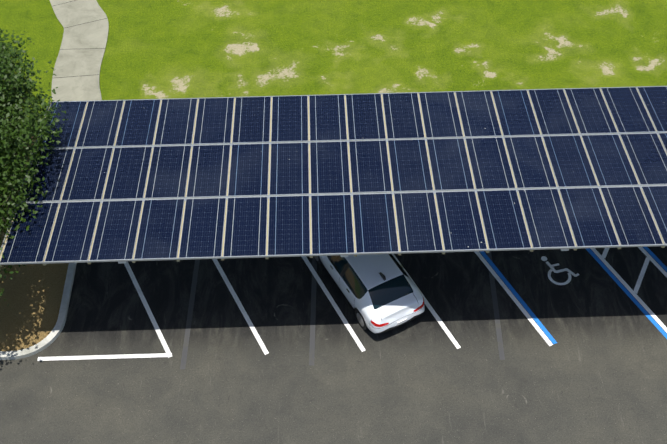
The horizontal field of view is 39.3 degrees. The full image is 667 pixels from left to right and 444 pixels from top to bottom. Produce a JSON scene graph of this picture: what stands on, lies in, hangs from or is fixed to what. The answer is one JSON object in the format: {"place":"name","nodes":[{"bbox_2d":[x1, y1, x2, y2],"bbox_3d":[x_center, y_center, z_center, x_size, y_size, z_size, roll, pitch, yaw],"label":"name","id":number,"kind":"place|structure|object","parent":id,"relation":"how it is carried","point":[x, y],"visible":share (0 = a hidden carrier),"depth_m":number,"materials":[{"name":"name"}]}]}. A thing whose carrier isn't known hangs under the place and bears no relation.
{"place":"outdoors","nodes":[
{"label":"outdoors","id":0,"kind":"place"},
{"bbox_2d":[50,0,108,101],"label":"sidewalk","id":1,"kind":"structure","parent":0,"point":[79,57],"depth_m":36.03,"materials":[{"name":"concrete"}]},
{"bbox_2d":[0,246,666,443],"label":"pavement","id":2,"kind":"structure","parent":0,"point":[596,373],"depth_m":26.74,"materials":[{"name":"grey asphalt"}]},
{"bbox_2d":[0,134,68,350],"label":"mulch bed","id":3,"kind":"object","parent":2,"relation":"on","point":[32,294],"visible":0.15,"depth_m":28.11,"materials":[{"name":"brown soil"}]},
{"bbox_2d":[0,241,24,306],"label":"tree branches","id":4,"kind":"object","parent":3,"relation":"on","point":[6,271],"visible":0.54,"depth_m":24.51,"materials":[{"name":"green plant"}]},
{"bbox_2d":[0,28,67,249],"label":"foliage","id":5,"kind":"object","parent":3,"relation":"on","point":[18,124],"visible":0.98,"depth_m":25.97,"materials":[{"name":"green plant"}]},
{"bbox_2d":[0,263,76,359],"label":"kerb","id":6,"kind":"structure","parent":2,"relation":"on","point":[50,338],"depth_m":27.39,"materials":[{"name":"concrete"}]},
{"bbox_2d":[180,251,504,368],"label":"old line ghosts","id":7,"kind":"object","parent":2,"relation":"on","point":[313,319],"visible":0.6,"depth_m":27.81,"materials":[{"name":"paint"}]},
{"bbox_2d":[118,249,568,263],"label":"light fixtures","id":8,"kind":"object","parent":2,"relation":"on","point":[347,255],"visible":0.04,"depth_m":24.63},
{"bbox_2d":[0,86,666,262],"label":"solar panels","id":9,"kind":"object","parent":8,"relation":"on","point":[547,224],"visible":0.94,"depth_m":26.47,"materials":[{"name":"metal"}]},
{"bbox_2d":[37,247,666,360],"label":"parking markings","id":10,"kind":"object","parent":2,"relation":"on","point":[168,353],"visible":0.85,"depth_m":28.10,"materials":[{"name":"paint"}]},
{"bbox_2d":[313,254,424,333],"bbox_3d":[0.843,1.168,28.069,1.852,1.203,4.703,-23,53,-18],"label":"sedan car","id":11,"kind":"object","parent":2,"relation":"on","point":[377,301],"visible":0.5,"depth_m":26.95,"materials":[{"name":"white metal"}]},
{"bbox_2d":[479,247,666,343],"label":"blue parking lines","id":12,"kind":"object","parent":2,"relation":"on","point":[607,270],"visible":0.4,"depth_m":28.38,"materials":[{"name":"paint"}]},
{"bbox_2d":[0,0,666,130],"bbox_3d":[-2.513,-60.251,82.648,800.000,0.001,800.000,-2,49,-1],"label":"ground","id":13,"kind":"structure","parent":0,"point":[162,49],"depth_m":36.19,"materials":[{"name":"green plant"}]},
{"bbox_2d":[0,88,666,266],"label":"canopy rails","id":14,"kind":"object","parent":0,"point":[350,180],"visible":0.35,"depth_m":26.37,"materials":[{"name":"beige metal"}]},
{"bbox_2d":[0,86,666,264],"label":"canopy purlins","id":15,"kind":"object","parent":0,"point":[392,192],"visible":0.12,"depth_m":25.09,"materials":[{"name":"grey metal"}]}
]}

